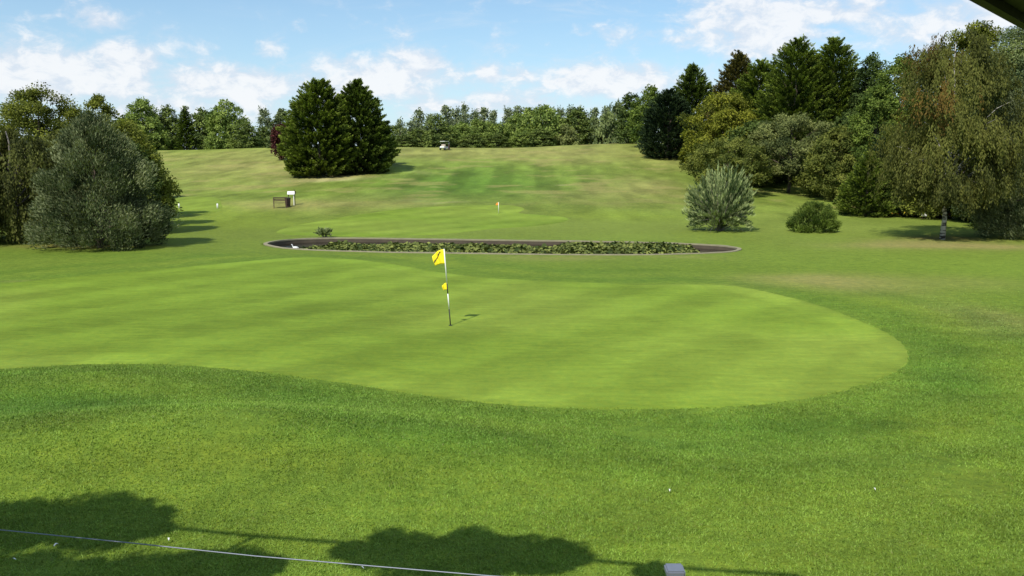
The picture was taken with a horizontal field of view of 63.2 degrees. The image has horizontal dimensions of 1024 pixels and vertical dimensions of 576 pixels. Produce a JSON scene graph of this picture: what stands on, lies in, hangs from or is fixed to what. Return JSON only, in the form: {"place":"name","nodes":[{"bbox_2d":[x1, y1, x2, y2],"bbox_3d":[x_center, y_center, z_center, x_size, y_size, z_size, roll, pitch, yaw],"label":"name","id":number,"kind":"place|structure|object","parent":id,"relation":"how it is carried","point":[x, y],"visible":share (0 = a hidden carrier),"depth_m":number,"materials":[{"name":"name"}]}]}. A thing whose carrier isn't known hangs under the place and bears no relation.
{"place":"outdoors","nodes":[
{"label":"outdoors","id":0,"kind":"place"},
{"bbox_2d":[175,197,221,213],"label":"tee ground","id":1,"kind":"structure","parent":0,"point":[189,205],"depth_m":73.94,"materials":[{"name":"green plant"}]},
{"bbox_2d":[274,242,726,252],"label":"pond water","id":2,"kind":"structure","parent":0,"point":[301,245],"depth_m":46.79,"materials":[{"name":"black liquid"}]},
{"bbox_2d":[300,240,699,253],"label":"bedding plants","id":3,"kind":"object","parent":2,"relation":"on","point":[614,247],"visible":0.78,"depth_m":43.03,"materials":[{"name":"green plant"}]},
{"bbox_2d":[0,0,1022,149],"label":"sky","id":4,"kind":"structure","parent":0,"point":[429,55],"materials":[{"name":"blue"}]},
{"bbox_2d":[0,143,1023,575],"bbox_3d":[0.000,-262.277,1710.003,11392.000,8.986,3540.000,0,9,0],"label":"ground","id":5,"kind":"structure","parent":0,"point":[622,191],"depth_m":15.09,"materials":[{"name":"green plant"}]},
{"bbox_2d":[0,160,23,241],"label":"willow tree","id":6,"kind":"object","parent":5,"relation":"on","point":[3,206],"visible":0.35,"depth_m":45.07,"materials":[{"name":"green plant"}]},
{"bbox_2d":[0,79,84,143],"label":"broad tree","id":7,"kind":"object","parent":5,"relation":"on","point":[18,108],"visible":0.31,"depth_m":73.41,"materials":[{"name":"green plant"}]},
{"bbox_2d":[0,123,93,243],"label":"tree","id":8,"kind":"object","parent":5,"relation":"on","point":[23,160],"visible":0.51,"depth_m":45.01,"materials":[{"name":"green plant"}]},
{"bbox_2d":[19,129,97,193],"bbox_3d":[-33.985,-8.456,63.367,8.592,7.193,8.798,6,10,32],"label":"broad tree","id":9,"kind":"object","parent":5,"relation":"on","point":[52,135],"visible":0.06,"depth_m":62.29,"materials":[{"name":"green plant"}]},
{"bbox_2d":[22,108,180,251],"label":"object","id":10,"kind":"object","parent":5,"relation":"on","point":[112,183],"visible":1,"depth_m":41.62,"materials":[{"name":"plant"}]},
{"bbox_2d":[82,93,120,149],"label":"broad tree","id":11,"kind":"object","parent":5,"relation":"on","point":[95,102],"visible":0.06,"depth_m":75.99,"materials":[{"name":"green plant"}]},
{"bbox_2d":[90,120,182,231],"bbox_3d":[-23.677,-6.869,51.776,6.031,7.148,5.820,-6,10,-33],"label":"shrub","id":12,"kind":"object","parent":5,"relation":"on","point":[136,137],"visible":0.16,"depth_m":51.29,"materials":[{"name":"green plant"}]},
{"bbox_2d":[107,117,173,205],"bbox_3d":[-25.963,-7.765,56.571,5.049,7.626,5.021,5,10,29],"label":"broad tree","id":13,"kind":"object","parent":5,"relation":"on","point":[127,119],"visible":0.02,"depth_m":56.08,"materials":[{"name":"green plant"}]},
{"bbox_2d":[115,141,169,210],"bbox_3d":[-22.792,-6.019,50.523,3.557,5.844,3.633,0,9,0],"label":"broad tree","id":14,"kind":"object","parent":5,"relation":"on","point":[155,186],"visible":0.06,"depth_m":50.38,"materials":[{"name":"green plant"}]},
{"bbox_2d":[118,96,172,149],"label":"broad tree","id":15,"kind":"object","parent":5,"relation":"on","point":[143,108],"visible":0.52,"depth_m":161.56,"materials":[{"name":"green plant"}]},
{"bbox_2d":[147,135,179,202],"bbox_3d":[-28.367,-8.613,63.359,5.545,7.482,5.527,0,9,0],"label":"broad tree","id":16,"kind":"object","parent":5,"relation":"on","point":[163,172],"visible":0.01,"depth_m":63.73,"materials":[{"name":"green plant"}]},
{"bbox_2d":[151,104,185,149],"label":"broad tree","id":17,"kind":"object","parent":5,"relation":"on","point":[166,113],"visible":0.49,"depth_m":165.82,"materials":[{"name":"green plant"}]},
{"bbox_2d":[172,105,199,149],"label":"conifer tree","id":18,"kind":"object","parent":5,"relation":"on","point":[185,131],"visible":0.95,"depth_m":164.56,"materials":[{"name":"green plant"}]},
{"bbox_2d":[187,107,218,149],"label":"broad tree","id":19,"kind":"object","parent":5,"relation":"on","point":[201,135],"visible":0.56,"depth_m":165.68,"materials":[{"name":"green plant"}]},
{"bbox_2d":[194,119,233,148],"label":"broad tree","id":20,"kind":"object","parent":5,"relation":"on","point":[217,133],"visible":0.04,"depth_m":175.62,"materials":[{"name":"green plant"}]},
{"bbox_2d":[203,99,251,149],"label":"broad tree","id":21,"kind":"object","parent":5,"relation":"on","point":[224,108],"visible":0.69,"depth_m":159.25,"materials":[{"name":"green plant"}]},
{"bbox_2d":[224,121,262,148],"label":"broad tree","id":22,"kind":"object","parent":5,"relation":"on","point":[248,140],"visible":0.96,"depth_m":154.42,"materials":[{"name":"green plant"}]},
{"bbox_2d":[254,125,270,147],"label":"broad tree","id":23,"kind":"object","parent":5,"relation":"on","point":[263,131],"visible":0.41,"depth_m":166.58,"materials":[{"name":"green plant"}]},
{"bbox_2d":[256,105,272,140],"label":"poplar tree","id":24,"kind":"object","parent":5,"relation":"on","point":[263,114],"visible":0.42,"depth_m":185.75,"materials":[{"name":"green plant"}]},
{"bbox_2d":[263,132,287,147],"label":"broad tree","id":25,"kind":"object","parent":5,"relation":"on","point":[269,142],"visible":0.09,"depth_m":146.98,"materials":[{"name":"green plant"}]},
{"bbox_2d":[269,121,286,159],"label":"purple tree","id":26,"kind":"object","parent":5,"relation":"on","point":[275,139],"visible":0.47,"depth_m":125.40,"materials":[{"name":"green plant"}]},
{"bbox_2d":[268,108,287,140],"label":"broad tree","id":27,"kind":"object","parent":5,"relation":"on","point":[279,115],"visible":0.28,"depth_m":183.65,"materials":[{"name":"green plant"}]},
{"bbox_2d":[273,197,286,207],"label":"bench","id":28,"kind":"object","parent":5,"relation":"on","point":[280,200],"visible":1,"depth_m":71.44,"materials":[{"name":"brown wood"}]},
{"bbox_2d":[275,77,360,177],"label":"conifer tree","id":29,"kind":"object","parent":5,"relation":"on","point":[305,115],"visible":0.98,"depth_m":100.03,"materials":[{"name":"green plant"}]},
{"bbox_2d":[313,227,332,237],"bbox_3d":[-11.066,-3.258,48.811,1.152,0.738,1.062,0,9,0],"label":"pale plant","id":30,"kind":"object","parent":5,"relation":"on","point":[325,231],"visible":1,"depth_m":48.62,"materials":[{"name":"green plant"}]},
{"bbox_2d":[320,78,400,174],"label":"conifer tree","id":31,"kind":"object","parent":5,"relation":"on","point":[375,142],"visible":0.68,"depth_m":103.32,"materials":[{"name":"green plant"}]},
{"bbox_2d":[389,123,405,138],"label":"broad tree","id":32,"kind":"object","parent":5,"relation":"on","point":[395,129],"visible":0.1,"depth_m":216.94,"materials":[{"name":"green plant"}]},
{"bbox_2d":[393,116,407,143],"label":"poplar tree","id":33,"kind":"object","parent":5,"relation":"on","point":[399,121],"visible":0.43,"depth_m":201.11,"materials":[{"name":"green plant"}]},
{"bbox_2d":[393,134,419,146],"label":"bush","id":34,"kind":"object","parent":5,"relation":"on","point":[405,138],"visible":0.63,"depth_m":162.67,"materials":[{"name":"green plant"}]},
{"bbox_2d":[403,118,415,139],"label":"poplar tree","id":35,"kind":"object","parent":5,"relation":"on","point":[410,123],"visible":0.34,"depth_m":207.98,"materials":[{"name":"green plant"}]},
{"bbox_2d":[408,107,425,134],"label":"poplar tree","id":36,"kind":"object","parent":5,"relation":"on","point":[419,120],"visible":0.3,"depth_m":214.28,"materials":[{"name":"green plant"}]},
{"bbox_2d":[406,128,427,146],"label":"broad tree","id":37,"kind":"object","parent":5,"relation":"on","point":[416,132],"visible":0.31,"depth_m":167.07,"materials":[{"name":"green plant"}]},
{"bbox_2d":[277,205,567,235],"bbox_3d":[-6.307,-5.174,61.246,17.049,0.621,25.945,8,12,41],"label":"putting green","id":38,"kind":"object","parent":5,"relation":"on","point":[436,220],"visible":0.98,"depth_m":60.95,"materials":[{"name":"green plant"}]},
{"bbox_2d":[422,113,433,130],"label":"poplar tree","id":39,"kind":"object","parent":5,"relation":"on","point":[427,119],"visible":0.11,"depth_m":200.71,"materials":[{"name":"green plant"}]},
{"bbox_2d":[421,113,457,147],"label":"broad tree","id":40,"kind":"object","parent":5,"relation":"on","point":[436,136],"visible":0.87,"depth_m":163.01,"materials":[{"name":"green plant"}]},
{"bbox_2d":[440,105,454,126],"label":"poplar tree","id":41,"kind":"object","parent":5,"relation":"on","point":[446,113],"visible":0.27,"depth_m":207.40,"materials":[{"name":"green plant"}]},
{"bbox_2d":[436,125,465,147],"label":"broad tree","id":42,"kind":"object","parent":5,"relation":"on","point":[457,133],"visible":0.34,"depth_m":168.13,"materials":[{"name":"green plant"}]},
{"bbox_2d":[0,257,908,408],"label":"putting green","id":43,"kind":"object","parent":5,"relation":"on","point":[545,344],"visible":1,"depth_m":21.75,"materials":[{"name":"green plant"}]},
{"bbox_2d":[432,249,451,325],"bbox_3d":[-1.909,-0.009,22.846,0.545,2.151,0.120,2,9,11],"label":"flagstick","id":44,"kind":"object","parent":43,"relation":"on","point":[438,257],"visible":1,"depth_m":22.75,"materials":[{"name":"yellow fabric"}]},
{"bbox_2d":[449,105,460,124],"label":"poplar tree","id":45,"kind":"object","parent":5,"relation":"on","point":[456,118],"visible":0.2,"depth_m":214.04,"materials":[{"name":"green plant"}]},
{"bbox_2d":[455,121,470,147],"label":"broad tree","id":46,"kind":"object","parent":5,"relation":"on","point":[461,125],"visible":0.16,"depth_m":173.13,"materials":[{"name":"green plant"}]},
{"bbox_2d":[458,101,470,131],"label":"poplar tree","id":47,"kind":"object","parent":5,"relation":"on","point":[464,117],"visible":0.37,"depth_m":200.61,"materials":[{"name":"green plant"}]},
{"bbox_2d":[455,133,490,147],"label":"bush","id":48,"kind":"object","parent":5,"relation":"on","point":[471,138],"visible":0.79,"depth_m":164.15,"materials":[{"name":"green plant"}]},
{"bbox_2d":[468,108,479,124],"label":"poplar tree","id":49,"kind":"object","parent":5,"relation":"on","point":[474,114],"visible":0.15,"depth_m":207.57,"materials":[{"name":"green plant"}]},
{"bbox_2d":[462,117,490,147],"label":"broad tree","id":50,"kind":"object","parent":5,"relation":"on","point":[480,129],"visible":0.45,"depth_m":169.06,"materials":[{"name":"green plant"}]},
{"bbox_2d":[478,107,490,122],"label":"poplar tree","id":51,"kind":"object","parent":5,"relation":"on","point":[485,115],"visible":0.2,"depth_m":214.29,"materials":[{"name":"green plant"}]},
{"bbox_2d":[479,121,496,134],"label":"broad tree","id":52,"kind":"object","parent":5,"relation":"on","point":[488,123],"visible":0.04,"depth_m":174.29,"materials":[{"name":"green plant"}]},
{"bbox_2d":[486,110,497,127],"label":"poplar tree","id":53,"kind":"object","parent":5,"relation":"on","point":[493,115],"visible":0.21,"depth_m":200.50,"materials":[{"name":"green plant"}]},
{"bbox_2d":[482,133,512,147],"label":"bush","id":54,"kind":"object","parent":5,"relation":"on","point":[499,138],"visible":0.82,"depth_m":165.66,"materials":[{"name":"green plant"}]},
{"bbox_2d":[486,120,515,147],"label":"broad tree","id":55,"kind":"object","parent":5,"relation":"on","point":[502,127],"visible":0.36,"depth_m":169.96,"materials":[{"name":"green plant"}]},
{"bbox_2d":[263,237,741,254],"bbox_3d":[-0.964,-1.844,43.700,25.502,0.750,7.318,1,9,8],"label":"pond edging","id":56,"kind":"object","parent":5,"relation":"on","point":[495,241],"visible":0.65,"depth_m":46.71,"materials":[{"name":"stone"}]},
{"bbox_2d":[501,105,514,122],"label":"poplar tree","id":57,"kind":"object","parent":5,"relation":"on","point":[507,113],"visible":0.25,"depth_m":207.25,"materials":[{"name":"green plant"}]},
{"bbox_2d":[502,112,520,142],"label":"broad tree","id":58,"kind":"object","parent":5,"relation":"on","point":[511,119],"visible":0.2,"depth_m":174.56,"materials":[{"name":"green plant"}]},
{"bbox_2d":[511,105,523,130],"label":"poplar tree","id":59,"kind":"object","parent":5,"relation":"on","point":[518,109],"visible":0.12,"depth_m":214.34,"materials":[{"name":"green plant"}]},
{"bbox_2d":[508,128,535,147],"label":"broad tree","id":60,"kind":"object","parent":5,"relation":"on","point":[516,136],"visible":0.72,"depth_m":166.13,"materials":[{"name":"green plant"}]},
{"bbox_2d":[514,107,540,141],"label":"broad tree","id":61,"kind":"object","parent":5,"relation":"on","point":[527,114],"visible":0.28,"depth_m":170.84,"materials":[{"name":"green plant"}]},
{"bbox_2d":[522,127,558,146],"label":"bush","id":62,"kind":"object","parent":5,"relation":"on","point":[544,134],"visible":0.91,"depth_m":162.22,"materials":[{"name":"green plant"}]},
{"bbox_2d":[524,104,566,146],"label":"broad tree","id":63,"kind":"object","parent":5,"relation":"on","point":[551,123],"visible":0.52,"depth_m":166.39,"materials":[{"name":"green plant"}]},
{"bbox_2d":[555,105,565,118],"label":"poplar tree","id":64,"kind":"object","parent":5,"relation":"on","point":[558,110],"visible":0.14,"depth_m":200.75,"materials":[{"name":"green plant"}]},
{"bbox_2d":[553,123,581,145],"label":"bush","id":65,"kind":"object","parent":5,"relation":"on","point":[563,139],"visible":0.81,"depth_m":163.23,"materials":[{"name":"green plant"}]},
{"bbox_2d":[559,106,601,144],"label":"broad tree","id":66,"kind":"object","parent":5,"relation":"on","point":[576,118],"visible":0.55,"depth_m":167.22,"materials":[{"name":"green plant"}]},
{"bbox_2d":[587,107,600,125],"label":"poplar tree","id":67,"kind":"object","parent":5,"relation":"on","point":[594,111],"visible":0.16,"depth_m":200.64,"materials":[{"name":"green plant"}]},
{"bbox_2d":[586,114,602,139],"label":"broad tree","id":68,"kind":"object","parent":5,"relation":"on","point":[595,119],"visible":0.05,"depth_m":172.85,"materials":[{"name":"green plant"}]},
{"bbox_2d":[599,104,611,121],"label":"poplar tree","id":69,"kind":"object","parent":5,"relation":"on","point":[605,110],"visible":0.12,"depth_m":207.12,"materials":[{"name":"green plant"}]},
{"bbox_2d":[588,111,626,143],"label":"broad tree","id":70,"kind":"object","parent":5,"relation":"on","point":[607,126],"visible":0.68,"depth_m":163.99,"materials":[{"name":"green plant"}]},
{"bbox_2d":[606,98,627,134],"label":"broad tree","id":71,"kind":"object","parent":5,"relation":"on","point":[615,110],"visible":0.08,"depth_m":174.06,"materials":[{"name":"green plant"}]},
{"bbox_2d":[612,92,643,143],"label":"broad tree","id":72,"kind":"object","parent":5,"relation":"on","point":[623,133],"visible":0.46,"depth_m":146.42,"materials":[{"name":"green plant"}]},
{"bbox_2d":[624,84,665,143],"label":"broad tree","id":73,"kind":"object","parent":5,"relation":"on","point":[636,114],"visible":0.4,"depth_m":136.16,"materials":[{"name":"green plant"}]},
{"bbox_2d":[636,87,698,158],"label":"conifer tree","id":74,"kind":"object","parent":5,"relation":"on","point":[659,117],"visible":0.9,"depth_m":118.23,"materials":[{"name":"green plant"}]},
{"bbox_2d":[664,563,685,575],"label":"fence post","id":75,"kind":"object","parent":5,"relation":"on","point":[673,569],"visible":1,"depth_m":7.11,"materials":[{"name":"grey wood"}]},
{"bbox_2d":[661,62,714,149],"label":"conifer tree","id":76,"kind":"object","parent":5,"relation":"on","point":[693,91],"visible":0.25,"depth_m":127.36,"materials":[{"name":"green plant"}]},
{"bbox_2d":[677,138,700,166],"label":"broad tree","id":77,"kind":"object","parent":5,"relation":"on","point":[684,151],"visible":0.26,"depth_m":110.04,"materials":[{"name":"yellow plant"}]},
{"bbox_2d":[675,90,759,165],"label":"broad tree","id":78,"kind":"object","parent":5,"relation":"on","point":[733,111],"visible":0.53,"depth_m":100.16,"materials":[{"name":"green plant"}]},
{"bbox_2d":[681,161,757,231],"bbox_3d":[13.240,-5.846,52.962,4.799,4.595,4.575,0,9,0],"label":"silver shrub","id":79,"kind":"object","parent":5,"relation":"on","point":[723,206],"visible":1,"depth_m":52.42,"materials":[{"name":"green plant"}]},
{"bbox_2d":[678,136,774,190],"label":"thorn tree","id":80,"kind":"object","parent":5,"relation":"on","point":[713,156],"visible":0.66,"depth_m":81.74,"materials":[{"name":"green plant"}]},
{"bbox_2d":[703,49,759,140],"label":"conifer tree","id":81,"kind":"object","parent":5,"relation":"on","point":[733,70],"visible":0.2,"depth_m":119.74,"materials":[{"name":"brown plant"}]},
{"bbox_2d":[706,118,804,185],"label":"broad tree","id":82,"kind":"object","parent":5,"relation":"on","point":[754,125],"visible":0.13,"depth_m":93.38,"materials":[{"name":"green plant"}]},
{"bbox_2d":[729,57,791,138],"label":"conifer tree","id":83,"kind":"object","parent":5,"relation":"on","point":[748,86],"visible":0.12,"depth_m":113.83,"materials":[{"name":"green plant"}]},
{"bbox_2d":[737,155,785,186],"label":"thorn tree","id":84,"kind":"object","parent":5,"relation":"on","point":[773,176],"visible":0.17,"depth_m":90.02,"materials":[{"name":"green plant"}]},
{"bbox_2d":[742,111,837,192],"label":"thorn tree","id":85,"kind":"object","parent":5,"relation":"on","point":[778,145],"visible":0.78,"depth_m":83.81,"materials":[{"name":"green plant"}]},
{"bbox_2d":[743,33,838,178],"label":"conifer tree","id":86,"kind":"object","parent":5,"relation":"on","point":[796,52],"visible":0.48,"depth_m":95.56,"materials":[{"name":"green plant"}]},
{"bbox_2d":[785,200,842,232],"bbox_3d":[19.053,-4.452,52.753,3.505,2.258,3.695,0,9,0],"label":"round bush","id":87,"kind":"object","parent":5,"relation":"on","point":[823,220],"visible":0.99,"depth_m":52.02,"materials":[{"name":"green plant"}]},
{"bbox_2d":[789,124,868,199],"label":"thorn tree","id":88,"kind":"object","parent":5,"relation":"on","point":[829,144],"visible":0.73,"depth_m":79.08,"materials":[{"name":"green plant"}]},
{"bbox_2d":[793,36,866,178],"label":"conifer tree","id":89,"kind":"object","parent":5,"relation":"on","point":[843,65],"visible":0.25,"depth_m":95.44,"materials":[{"name":"green plant"}]},
{"bbox_2d":[804,107,869,184],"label":"broad tree","id":90,"kind":"object","parent":5,"relation":"on","point":[842,120],"visible":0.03,"depth_m":89.93,"materials":[{"name":"green plant"}]},
{"bbox_2d":[832,150,900,217],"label":"conifer tree","id":91,"kind":"object","parent":5,"relation":"on","point":[859,189],"visible":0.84,"depth_m":66.87,"materials":[{"name":"green plant"}]},
{"bbox_2d":[836,82,902,190],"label":"broad tree","id":92,"kind":"object","parent":5,"relation":"on","point":[864,122],"visible":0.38,"depth_m":77.50,"materials":[{"name":"green plant"}]},
{"bbox_2d":[841,51,897,115],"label":"broad tree","id":93,"kind":"object","parent":5,"relation":"on","point":[873,63],"visible":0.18,"depth_m":92.79,"materials":[{"name":"green plant"}]},
{"bbox_2d":[854,122,915,216],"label":"conifer tree","id":94,"kind":"object","parent":5,"relation":"on","point":[871,147],"visible":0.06,"depth_m":68.58,"materials":[{"name":"green plant"}]},
{"bbox_2d":[863,53,923,130],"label":"broad tree","id":95,"kind":"object","parent":5,"relation":"on","point":[886,78],"visible":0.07,"depth_m":85.18,"materials":[{"name":"green plant"}]},
{"bbox_2d":[879,83,959,216],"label":"broad tree","id":96,"kind":"object","parent":5,"relation":"on","point":[948,209],"visible":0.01,"depth_m":66.36,"materials":[{"name":"green plant"}]},
{"bbox_2d":[888,210,952,217],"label":"bush","id":97,"kind":"object","parent":5,"relation":"on","point":[908,213],"visible":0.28,"depth_m":66.67,"materials":[{"name":"green plant"}]},
{"bbox_2d":[865,23,1023,239],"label":"birch tree","id":98,"kind":"object","parent":5,"relation":"on","point":[976,138],"visible":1,"depth_m":45.17,"materials":[{"name":"green plant"}]},
{"bbox_2d":[881,19,1011,219],"bbox_3d":[35.429,-13.007,65.186,11.026,15.360,11.549,-4,9,-22],"label":"broad tree","id":99,"kind":"object","parent":5,"relation":"on","point":[959,40],"visible":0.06,"depth_m":63.64,"materials":[{"name":"green plant"}]},
{"bbox_2d":[938,77,1013,220],"bbox_3d":[36.891,-10.671,62.779,10.888,11.820,10.393,-3,9,-17],"label":"broad tree","id":100,"kind":"object","parent":5,"relation":"on","point":[953,206],"visible":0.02,"depth_m":62.81,"materials":[{"name":"green plant"}]},
{"bbox_2d":[944,26,1023,222],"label":"broad tree","id":101,"kind":"object","parent":5,"relation":"on","point":[1014,42],"visible":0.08,"depth_m":57.37,"materials":[{"name":"green plant"}]},
{"bbox_2d":[955,80,1023,240],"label":"broad tree","id":102,"kind":"object","parent":5,"relation":"on","point":[997,219],"visible":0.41,"depth_m":47.32,"materials":[{"name":"green plant"}]},
{"bbox_2d":[964,173,1023,226],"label":"broad tree","id":103,"kind":"object","parent":5,"relation":"on","point":[974,222],"visible":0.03,"depth_m":55.75,"materials":[{"name":"green plant"}]},
{"bbox_3d":[0.000,0.525,-5.221,35.200,9.650,10.120,0,9,0],"label":"clubhouse","id":104,"kind":"object","parent":5,"relation":"on","visible":0},
{"bbox_2d":[970,0,1023,29],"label":"veranda roof","id":105,"kind":"structure","parent":104,"relation":"attached to","point":[1011,11],"depth_m":2.87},
{"bbox_3d":[-6.611,2.774,8.191,0.160,1.175,0.160,0,9,0],"label":"fence post","id":106,"kind":"object","parent":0,"visible":0},
{"bbox_2d":[0,529,494,575],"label":"cable","id":107,"kind":"object","parent":106,"relation":"attached to","point":[250,555],"visible":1,"depth_m":7.57,"materials":[{"name":"grey metal"}]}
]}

